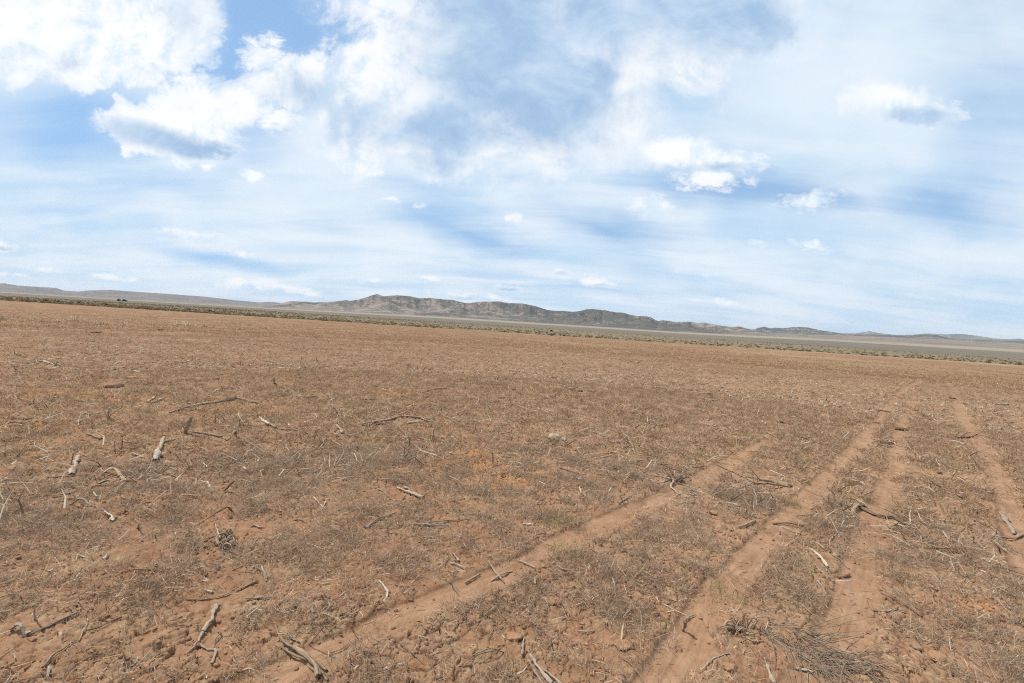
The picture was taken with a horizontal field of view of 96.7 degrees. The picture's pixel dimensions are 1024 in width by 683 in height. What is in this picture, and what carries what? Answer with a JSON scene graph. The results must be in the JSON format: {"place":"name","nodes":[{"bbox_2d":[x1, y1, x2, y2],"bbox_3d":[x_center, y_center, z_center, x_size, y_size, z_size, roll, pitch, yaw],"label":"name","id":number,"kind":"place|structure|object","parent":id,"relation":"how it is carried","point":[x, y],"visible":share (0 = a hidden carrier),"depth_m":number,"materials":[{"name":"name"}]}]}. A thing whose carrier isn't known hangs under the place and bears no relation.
{"place":"outdoors","nodes":[
{"label":"outdoors","id":0,"kind":"place"},
{"bbox_2d":[0,283,280,305],"bbox_3d":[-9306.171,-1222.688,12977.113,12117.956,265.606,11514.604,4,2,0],"label":"hills","id":1,"kind":"structure","parent":0,"point":[5,287],"depth_m":11465.31,"materials":[{"name":"grey stone"}]},
{"bbox_2d":[0,291,1023,682],"bbox_3d":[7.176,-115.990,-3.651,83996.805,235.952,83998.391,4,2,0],"label":"ground","id":2,"kind":"structure","parent":0,"point":[746,557],"depth_m":3.71,"materials":[{"name":"soil"}]},
{"bbox_2d":[9,622,31,637],"bbox_3d":[-2.428,1.416,2.243,0.136,0.063,0.034,4,2,14],"label":"dead root","id":3,"kind":"object","parent":2,"relation":"on","point":[23,630],"visible":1,"depth_m":2.23,"materials":[{"name":"grey wood"}]},
{"bbox_2d":[25,315,42,319],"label":"dry bush","id":4,"kind":"object","parent":2,"relation":"on","point":[32,318],"visible":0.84,"depth_m":28.95,"materials":[{"name":"beige plant"}]},
{"bbox_2d":[33,604,36,619],"bbox_3d":[-2.420,1.371,2.306,0.014,0.124,0.067,2,3,-39],"label":"wood chip","id":5,"kind":"object","parent":2,"relation":"on","point":[34,616],"visible":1,"depth_m":2.31,"materials":[{"name":"beige wood"}]},
{"bbox_2d":[30,611,79,634],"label":"fallen branch","id":6,"kind":"object","parent":2,"relation":"on","point":[57,621],"visible":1,"depth_m":2.31,"materials":[{"name":"brown wood"}]},
{"bbox_2d":[41,639,74,668],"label":"fallen branch","id":7,"kind":"object","parent":2,"relation":"on","point":[47,661],"visible":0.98,"depth_m":2.09,"materials":[{"name":"beige wood"}]},
{"bbox_2d":[47,474,87,477],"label":"stick","id":8,"kind":"object","parent":2,"relation":"on","point":[65,476],"visible":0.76,"depth_m":4.19,"materials":[{"name":"beige wood"}]},
{"bbox_2d":[67,454,80,474],"bbox_3d":[-4.292,1.205,4.472,0.070,0.047,0.667,2,3,-38],"label":"broken stub","id":9,"kind":"object","parent":2,"relation":"on","point":[71,470],"visible":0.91,"depth_m":4.39,"materials":[{"name":"brown wood"}]},
{"bbox_2d":[65,313,85,320],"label":"dry bush","id":10,"kind":"object","parent":2,"relation":"on","point":[77,318],"visible":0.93,"depth_m":32.05,"materials":[{"name":"beige plant"}]},
{"bbox_2d":[70,498,92,506],"bbox_3d":[-3.431,1.287,3.624,0.188,0.086,0.042,4,2,0],"label":"dead root","id":11,"kind":"object","parent":2,"relation":"on","point":[87,502],"visible":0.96,"depth_m":3.62,"materials":[{"name":"grey wood"}]},
{"bbox_2d":[78,623,87,641],"bbox_3d":[-2.135,1.444,2.265,0.012,0.016,0.137,2,2,-28],"label":"stick","id":12,"kind":"object","parent":2,"relation":"on","point":[84,628],"visible":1,"depth_m":2.26,"materials":[{"name":"brown wood"}]},
{"bbox_2d":[85,433,102,438],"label":"stick","id":13,"kind":"object","parent":2,"relation":"on","point":[92,435],"visible":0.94,"depth_m":5.41,"materials":[{"name":"beige wood"}]},
{"bbox_2d":[87,318,114,324],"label":"dry bush","id":14,"kind":"object","parent":2,"relation":"on","point":[99,322],"visible":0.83,"depth_m":29.24,"materials":[{"name":"beige plant"}]},
{"bbox_2d":[87,616,121,630],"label":"fallen branch","id":15,"kind":"object","parent":2,"relation":"on","point":[105,623],"visible":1,"depth_m":2.31,"materials":[{"name":"wood"}]},
{"bbox_2d":[103,510,114,520],"bbox_3d":[-3.078,1.330,3.478,0.222,0.024,0.029,5,3,34],"label":"wood chip","id":16,"kind":"object","parent":2,"relation":"on","point":[111,515],"visible":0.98,"depth_m":3.48,"materials":[{"name":"white wood"}]},
{"bbox_2d":[103,407,121,417],"bbox_3d":[-5.465,0.978,6.189,0.345,0.216,0.118,4,2,24],"label":"broken stub","id":17,"kind":"object","parent":2,"relation":"on","point":[108,412],"visible":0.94,"depth_m":6.21,"materials":[{"name":"brown wood"}]},
{"bbox_2d":[103,382,123,387],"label":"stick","id":18,"kind":"object","parent":2,"relation":"on","point":[117,384],"visible":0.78,"depth_m":8.62,"materials":[{"name":"brown wood"}]},
{"bbox_2d":[100,467,132,481],"bbox_3d":[-3.716,1.241,4.264,0.561,0.088,0.068,5,2,27],"label":"dead root","id":19,"kind":"object","parent":2,"relation":"on","point":[119,473],"visible":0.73,"depth_m":4.25,"materials":[{"name":"beige wood"}]},
{"bbox_2d":[150,436,165,462],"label":"fallen branch","id":20,"kind":"object","parent":2,"relation":"on","point":[156,452],"visible":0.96,"depth_m":4.88,"materials":[{"name":"brown wood"}]},
{"bbox_2d":[184,416,193,433],"bbox_3d":[-4.114,1.072,5.783,0.219,0.287,0.067,5,3,32],"label":"broken stub","id":21,"kind":"object","parent":2,"relation":"on","point":[188,424],"visible":0.98,"depth_m":5.77,"materials":[{"name":"brown wood"}]},
{"bbox_2d":[184,603,218,663],"bbox_3d":[-1.564,1.478,2.297,0.133,0.034,0.491,2,3,-32],"label":"fallen branch","id":22,"kind":"object","parent":2,"relation":"on","point":[208,622],"visible":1,"depth_m":2.29,"materials":[{"name":"brown wood"}]},
{"bbox_2d":[189,430,222,437],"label":"fallen branch","id":23,"kind":"object","parent":2,"relation":"on","point":[206,433],"visible":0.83,"depth_m":5.78,"materials":[{"name":"grey wood"}]},
{"bbox_2d":[197,506,231,524],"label":"fallen branch","id":24,"kind":"object","parent":2,"relation":"on","point":[229,508],"visible":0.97,"depth_m":3.56,"materials":[{"name":"wood"}]},
{"bbox_2d":[169,397,261,412],"bbox_3d":[-4.930,1.034,7.521,0.751,0.082,1.396,5,3,40],"label":"fallen branch","id":25,"kind":"object","parent":2,"relation":"on","point":[228,399],"visible":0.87,"depth_m":7.81,"materials":[{"name":"beige wood"}]},
{"bbox_2d":[214,630,221,647],"bbox_3d":[-1.482,1.487,2.295,0.028,0.031,0.139,3,2,-25],"label":"dead root","id":26,"kind":"object","parent":2,"relation":"on","point":[216,638],"visible":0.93,"depth_m":2.27,"materials":[{"name":"beige wood"}]},
{"bbox_2d":[184,579,257,599],"bbox_3d":[-1.679,1.456,2.644,0.372,0.016,0.087,2,3,-37],"label":"fallen branch","id":27,"kind":"object","parent":2,"relation":"on","point":[223,594],"visible":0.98,"depth_m":2.61,"materials":[{"name":"beige wood"}]},
{"bbox_2d":[215,523,240,553],"bbox_3d":[-2.070,1.398,3.276,0.130,0.090,0.530,2,3,-42],"label":"root crown","id":28,"kind":"object","parent":2,"relation":"on","point":[224,541],"visible":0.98,"depth_m":3.20,"materials":[{"name":"grey plant"}]},
{"bbox_2d":[223,430,236,441],"bbox_3d":[-3.527,1.183,5.705,0.094,0.127,0.336,4,2,0],"label":"dead root","id":29,"kind":"object","parent":2,"relation":"on","point":[234,432],"visible":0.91,"depth_m":5.70,"materials":[{"name":"beige wood"}]},
{"bbox_2d":[230,564,266,573],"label":"fallen branch","id":30,"kind":"object","parent":2,"relation":"on","point":[246,565],"visible":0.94,"depth_m":2.87,"materials":[{"name":"brown wood"}]},
{"bbox_2d":[245,596,269,598],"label":"fallen branch","id":31,"kind":"object","parent":2,"relation":"on","point":[248,597],"visible":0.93,"depth_m":2.60,"materials":[{"name":"grey wood"}]},
{"bbox_2d":[252,565,266,581],"bbox_3d":[-1.585,1.441,2.865,0.239,0.060,0.028,5,3,42],"label":"dead root","id":32,"kind":"object","parent":2,"relation":"on","point":[264,572],"visible":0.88,"depth_m":2.83,"materials":[{"name":"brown wood"}]},
{"bbox_2d":[260,418,295,429],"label":"fallen branch","id":33,"kind":"object","parent":2,"relation":"on","point":[270,424],"visible":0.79,"depth_m":6.40,"materials":[{"name":"white wood"}]},
{"bbox_2d":[288,634,299,642],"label":"stick","id":34,"kind":"object","parent":2,"relation":"on","point":[293,638],"visible":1,"depth_m":2.30,"materials":[{"name":"grey wood"}]},
{"bbox_2d":[274,625,328,680],"bbox_3d":[-1.042,1.509,2.216,0.542,0.045,0.078,5,3,38],"label":"fallen branch","id":35,"kind":"object","parent":2,"relation":"on","point":[318,673],"visible":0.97,"depth_m":2.17,"materials":[{"name":"beige wood"}]},
{"bbox_2d":[364,512,395,527],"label":"fallen branch","id":36,"kind":"object","parent":2,"relation":"on","point":[368,525],"visible":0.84,"depth_m":3.67,"materials":[{"name":"grey wood"}]},
{"bbox_2d":[379,580,388,602],"bbox_3d":[-0.773,1.508,2.749,0.053,0.022,0.252,3,2,-20],"label":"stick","id":37,"kind":"object","parent":2,"relation":"on","point":[386,589],"visible":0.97,"depth_m":2.75,"materials":[{"name":"white wood"}]},
{"bbox_2d":[360,415,433,425],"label":"fallen branch","id":38,"kind":"object","parent":2,"relation":"on","point":[391,418],"visible":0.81,"depth_m":7.24,"materials":[{"name":"beige wood"}]},
{"bbox_2d":[397,486,424,498],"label":"fallen branch","id":39,"kind":"object","parent":2,"relation":"on","point":[412,492],"visible":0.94,"depth_m":4.28,"materials":[{"name":"brown wood"}]},
{"bbox_2d":[414,519,469,525],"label":"fallen branch","id":40,"kind":"object","parent":2,"relation":"on","point":[437,524],"visible":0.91,"depth_m":3.65,"materials":[{"name":"grey wood"}]},
{"bbox_2d":[465,573,480,583],"bbox_3d":[-0.255,1.534,2.948,0.019,0.016,0.153,5,3,37],"label":"stick","id":41,"kind":"object","parent":2,"relation":"on","point":[471,578],"visible":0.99,"depth_m":2.94,"materials":[{"name":"beige wood"}]},
{"bbox_2d":[458,648,503,669],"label":"fallen branch","id":42,"kind":"object","parent":2,"relation":"on","point":[479,654],"visible":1,"depth_m":2.23,"materials":[{"name":"beige wood"}]},
{"bbox_2d":[488,560,503,581],"bbox_3d":[-0.109,1.524,3.020,0.027,0.033,0.246,2,3,-31],"label":"stick","id":43,"kind":"object","parent":2,"relation":"on","point":[494,570],"visible":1,"depth_m":3.01,"materials":[{"name":"beige wood"}]},
{"bbox_2d":[490,570,512,581],"bbox_3d":[-0.068,1.543,3.003,0.205,0.030,0.018,1,3,-45],"label":"stick","id":44,"kind":"object","parent":2,"relation":"on","point":[497,576],"visible":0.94,"depth_m":2.98,"materials":[{"name":"brown wood"}]},
{"bbox_2d":[0,295,1022,364],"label":"sagebrush belt","id":45,"kind":"object","parent":2,"relation":"on","point":[134,306],"visible":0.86,"depth_m":112.92,"materials":[{"name":"plant"}]},
{"bbox_2d":[0,305,1023,682],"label":"dead weeds","id":46,"kind":"object","parent":2,"relation":"on","point":[690,421],"visible":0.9,"depth_m":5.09,"materials":[{"name":"brown plant"}]},
{"bbox_2d":[0,361,1023,682],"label":"soil crumbs","id":47,"kind":"object","parent":2,"relation":"on","point":[168,645],"visible":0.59,"depth_m":3.32,"materials":[{"name":"brown soil"}]},
{"bbox_2d":[506,631,522,641],"bbox_3d":[0.016,1.562,2.405,0.092,0.030,0.079,4,2,0],"label":"dirt clod","id":48,"kind":"object","parent":2,"relation":"on","point":[512,636],"visible":1,"depth_m":2.39,"materials":[{"name":"soil"}]},
{"bbox_2d":[521,636,524,654],"bbox_3d":[0.057,1.558,2.335,0.015,0.018,0.147,4,2,6],"label":"wood chip","id":49,"kind":"object","parent":2,"relation":"on","point":[522,651],"visible":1,"depth_m":2.33,"materials":[{"name":"beige wood"}]},
{"bbox_2d":[518,560,534,567],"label":"stick","id":50,"kind":"object","parent":2,"relation":"on","point":[531,565],"visible":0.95,"depth_m":3.15,"materials":[{"name":"brown wood"}]},
{"bbox_2d":[527,653,561,682],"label":"fallen branch","id":51,"kind":"object","parent":2,"relation":"on","point":[547,678],"visible":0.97,"depth_m":2.15,"materials":[{"name":"brown wood"}]},
{"bbox_2d":[548,433,561,440],"bbox_3d":[0.620,1.403,6.615,0.199,0.126,0.185,4,2,0],"label":"pale stone","id":52,"kind":"object","parent":2,"relation":"on","point":[550,435],"visible":0.73,"depth_m":6.55,"materials":[{"name":"beige stone"}]},
{"bbox_2d":[541,507,573,528],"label":"grass tuft","id":53,"kind":"object","parent":2,"relation":"on","point":[556,521],"visible":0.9,"depth_m":3.84,"materials":[{"name":"brown plant"}]},
{"bbox_2d":[547,536,592,564],"bbox_3d":[0.411,1.517,3.334,0.377,0.116,0.414,4,2,0],"label":"grass tuft","id":54,"kind":"object","parent":2,"relation":"on","point":[566,550],"visible":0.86,"depth_m":3.32,"materials":[{"name":"brown plant"}]},
{"bbox_2d":[577,630,593,631],"bbox_3d":[0.402,1.577,2.478,0.105,0.012,0.019,3,2,-10],"label":"wood chip","id":55,"kind":"object","parent":2,"relation":"on","point":[584,631],"visible":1,"depth_m":2.47,"materials":[{"name":"beige wood"}]},
{"bbox_2d":[614,639,633,650],"bbox_3d":[0.590,1.592,2.390,0.112,0.020,0.094,4,2,0],"label":"dirt clod","id":56,"kind":"object","parent":2,"relation":"on","point":[627,646],"visible":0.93,"depth_m":2.38,"materials":[{"name":"soil"}]},
{"bbox_2d":[623,657,644,682],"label":"stick","id":57,"kind":"object","parent":2,"relation":"on","point":[635,669],"visible":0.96,"depth_m":2.21,"materials":[{"name":"beige wood"}]},
{"bbox_2d":[649,465,693,494],"bbox_3d":[1.868,1.508,5.118,0.561,0.208,0.526,2,3,-30],"label":"dead uprooted shrub","id":58,"kind":"object","parent":2,"relation":"on","point":[678,478],"visible":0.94,"depth_m":5.15,"materials":[{"name":"grey wood"}]},
{"bbox_2d":[681,614,695,631],"bbox_3d":[1.015,1.597,2.635,0.053,0.116,0.249,5,3,33],"label":"broken stub","id":59,"kind":"object","parent":2,"relation":"on","point":[685,621],"visible":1,"depth_m":2.56,"materials":[{"name":"beige wood"}]},
{"bbox_2d":[698,653,728,671],"bbox_3d":[1.029,1.628,2.322,0.265,0.020,0.017,2,3,-33],"label":"stick","id":60,"kind":"object","parent":2,"relation":"on","point":[712,659],"visible":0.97,"depth_m":2.32,"materials":[{"name":"brown wood"}]},
{"bbox_2d":[709,510,717,514],"bbox_3d":[1.893,1.608,4.269,0.077,0.032,0.073,2,3,-37],"label":"dirt clod","id":61,"kind":"object","parent":2,"relation":"on","point":[713,512],"visible":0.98,"depth_m":4.25,"materials":[{"name":"soil"}]},
{"bbox_2d":[722,662,736,671],"bbox_3d":[1.091,1.630,2.278,0.074,0.028,0.058,4,2,0],"label":"dirt clod","id":62,"kind":"object","parent":2,"relation":"on","point":[726,667],"visible":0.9,"depth_m":2.27,"materials":[{"name":"soil"}]},
{"bbox_2d":[708,579,756,607],"bbox_3d":[1.417,1.615,2.926,0.243,0.104,0.314,2,3,-38],"label":"grass tuft","id":63,"kind":"object","parent":2,"relation":"on","point":[732,597],"visible":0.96,"depth_m":2.94,"materials":[{"name":"brown plant"}]},
{"bbox_2d":[738,519,756,527],"bbox_3d":[2.100,1.619,4.047,0.275,0.034,0.034,2,3,-33],"label":"wood chip","id":64,"kind":"object","parent":2,"relation":"on","point":[747,523],"visible":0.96,"depth_m":4.05,"materials":[{"name":"grey wood"}]},
{"bbox_2d":[716,464,792,486],"bbox_3d":[2.809,1.613,5.463,0.318,0.053,0.928,2,3,-38],"label":"fallen branch","id":65,"kind":"object","parent":2,"relation":"on","point":[781,483],"visible":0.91,"depth_m":5.32,"materials":[{"name":"beige wood"}]},
{"bbox_2d":[763,657,775,682],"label":"fallen branch","id":66,"kind":"object","parent":2,"relation":"on","point":[772,679],"visible":0.98,"depth_m":2.24,"materials":[{"name":"brown wood"}]},
{"bbox_2d":[773,522,803,525],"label":"stick","id":67,"kind":"object","parent":2,"relation":"on","point":[786,523],"visible":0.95,"depth_m":4.15,"materials":[{"name":"wood"}]},
{"bbox_2d":[782,496,801,508],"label":"grass tuft","id":68,"kind":"object","parent":2,"relation":"on","point":[783,499],"visible":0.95,"depth_m":4.73,"materials":[{"name":"brown plant"}]},
{"bbox_2d":[716,608,887,682],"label":"uprooted shrub","id":69,"kind":"object","parent":2,"relation":"on","point":[738,626],"visible":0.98,"depth_m":2.53,"materials":[{"name":"grey plant"}]},
{"bbox_2d":[795,666,813,672],"bbox_3d":[1.490,1.671,2.317,0.090,0.012,0.020,4,2,10],"label":"wood chip","id":70,"kind":"object","parent":2,"relation":"on","point":[802,669],"visible":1,"depth_m":2.31,"materials":[{"name":"beige wood"}]},
{"bbox_2d":[792,555,818,572],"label":"grass tuft","id":71,"kind":"object","parent":2,"relation":"on","point":[807,562],"visible":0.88,"depth_m":3.41,"materials":[{"name":"brown plant"}]},
{"bbox_2d":[806,546,828,567],"bbox_3d":[2.389,1.677,3.543,0.044,0.024,0.318,4,2,8],"label":"stick","id":72,"kind":"object","parent":2,"relation":"on","point":[823,560],"visible":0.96,"depth_m":3.53,"materials":[{"name":"white wood"}]},
{"bbox_2d":[830,531,838,541],"bbox_3d":[2.706,1.647,3.827,0.030,0.152,0.096,3,2,-11],"label":"broken stub","id":73,"kind":"object","parent":2,"relation":"on","point":[833,537],"visible":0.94,"depth_m":3.82,"materials":[{"name":"brown wood"}]},
{"bbox_2d":[837,573,850,577],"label":"stick","id":74,"kind":"object","parent":2,"relation":"on","point":[846,575],"visible":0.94,"depth_m":3.28,"materials":[{"name":"brown wood"}]},
{"bbox_2d":[803,597,927,682],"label":"uprooted shrub","id":75,"kind":"object","parent":2,"relation":"on","point":[824,673],"visible":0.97,"depth_m":2.33,"materials":[{"name":"grey plant"}]},
{"bbox_2d":[862,667,882,674],"bbox_3d":[1.824,1.667,2.295,0.121,0.039,0.018,4,2,0],"label":"dead root","id":76,"kind":"object","parent":2,"relation":"on","point":[868,670],"visible":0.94,"depth_m":2.29,"materials":[{"name":"beige wood"}]},
{"bbox_2d":[847,503,907,525],"bbox_3d":[3.542,1.698,4.508,0.365,0.062,0.544,4,2,0],"label":"dead root","id":77,"kind":"object","parent":2,"relation":"on","point":[868,509],"visible":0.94,"depth_m":4.53,"materials":[{"name":"beige wood"}]},
{"bbox_2d":[873,438,896,446],"bbox_3d":[6.346,1.730,7.733,0.338,0.088,0.890,5,3,38],"label":"root crown","id":78,"kind":"object","parent":2,"relation":"on","point":[889,441],"visible":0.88,"depth_m":7.79,"materials":[{"name":"brown plant"}]},
{"bbox_2d":[874,605,896,612],"bbox_3d":[2.359,1.698,2.890,0.170,0.020,0.067,3,2,-21],"label":"stick","id":79,"kind":"object","parent":2,"relation":"on","point":[884,610],"visible":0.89,"depth_m":2.87,"materials":[{"name":"brown wood"}]},
{"bbox_2d":[880,592,922,616],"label":"fallen branch","id":80,"kind":"object","parent":2,"relation":"on","point":[901,602],"visible":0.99,"depth_m":2.98,"materials":[{"name":"wood"}]},
{"bbox_2d":[895,427,907,430],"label":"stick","id":81,"kind":"object","parent":2,"relation":"on","point":[900,428],"visible":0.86,"depth_m":9.16,"materials":[{"name":"wood"}]},
{"bbox_2d":[908,641,923,650],"bbox_3d":[2.232,1.686,2.512,0.059,0.031,0.076,4,2,17],"label":"flat stone","id":82,"kind":"object","parent":2,"relation":"on","point":[916,645],"visible":0.99,"depth_m":2.50,"materials":[{"name":"brown stone"}]},
{"bbox_2d":[953,433,970,438],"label":"fallen branch","id":83,"kind":"object","parent":2,"relation":"on","point":[963,435],"visible":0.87,"depth_m":8.66,"materials":[{"name":"brown wood"}]},
{"bbox_2d":[967,601,983,609],"bbox_3d":[3.052,1.742,2.995,0.101,0.023,0.079,3,2,-22],"label":"dirt clod","id":84,"kind":"object","parent":2,"relation":"on","point":[976,605],"visible":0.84,"depth_m":2.98,"materials":[{"name":"soil"}]},
{"bbox_2d":[999,512,1015,534],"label":"fallen branch","id":85,"kind":"object","parent":2,"relation":"on","point":[1006,519],"visible":0.94,"depth_m":4.50,"materials":[{"name":"grey wood"}]},
{"bbox_2d":[1003,533,1023,538],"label":"fallen branch","id":86,"kind":"object","parent":2,"relation":"on","point":[1019,535],"visible":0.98,"depth_m":4.16,"materials":[{"name":"beige wood"}]},
{"bbox_2d":[0,0,1023,338],"label":"sky","id":87,"kind":"structure","parent":0,"point":[838,166],"materials":[{"name":"blue"}]},
{"bbox_2d":[250,294,807,336],"bbox_3d":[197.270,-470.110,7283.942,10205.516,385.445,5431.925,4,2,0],"label":"hills","id":88,"kind":"structure","parent":0,"point":[411,305],"depth_m":6847.34,"materials":[{"name":"grey stone"}]},
{"bbox_2d":[752,327,1023,343],"bbox_3d":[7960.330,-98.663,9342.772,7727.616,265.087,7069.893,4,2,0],"label":"hills","id":89,"kind":"structure","parent":0,"point":[801,330],"depth_m":8912.37,"materials":[{"name":"grey stone"}]},
{"bbox_2d":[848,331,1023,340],"bbox_3d":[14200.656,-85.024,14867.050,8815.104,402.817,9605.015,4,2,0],"label":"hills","id":90,"kind":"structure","parent":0,"point":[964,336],"depth_m":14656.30,"materials":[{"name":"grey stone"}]}
]}

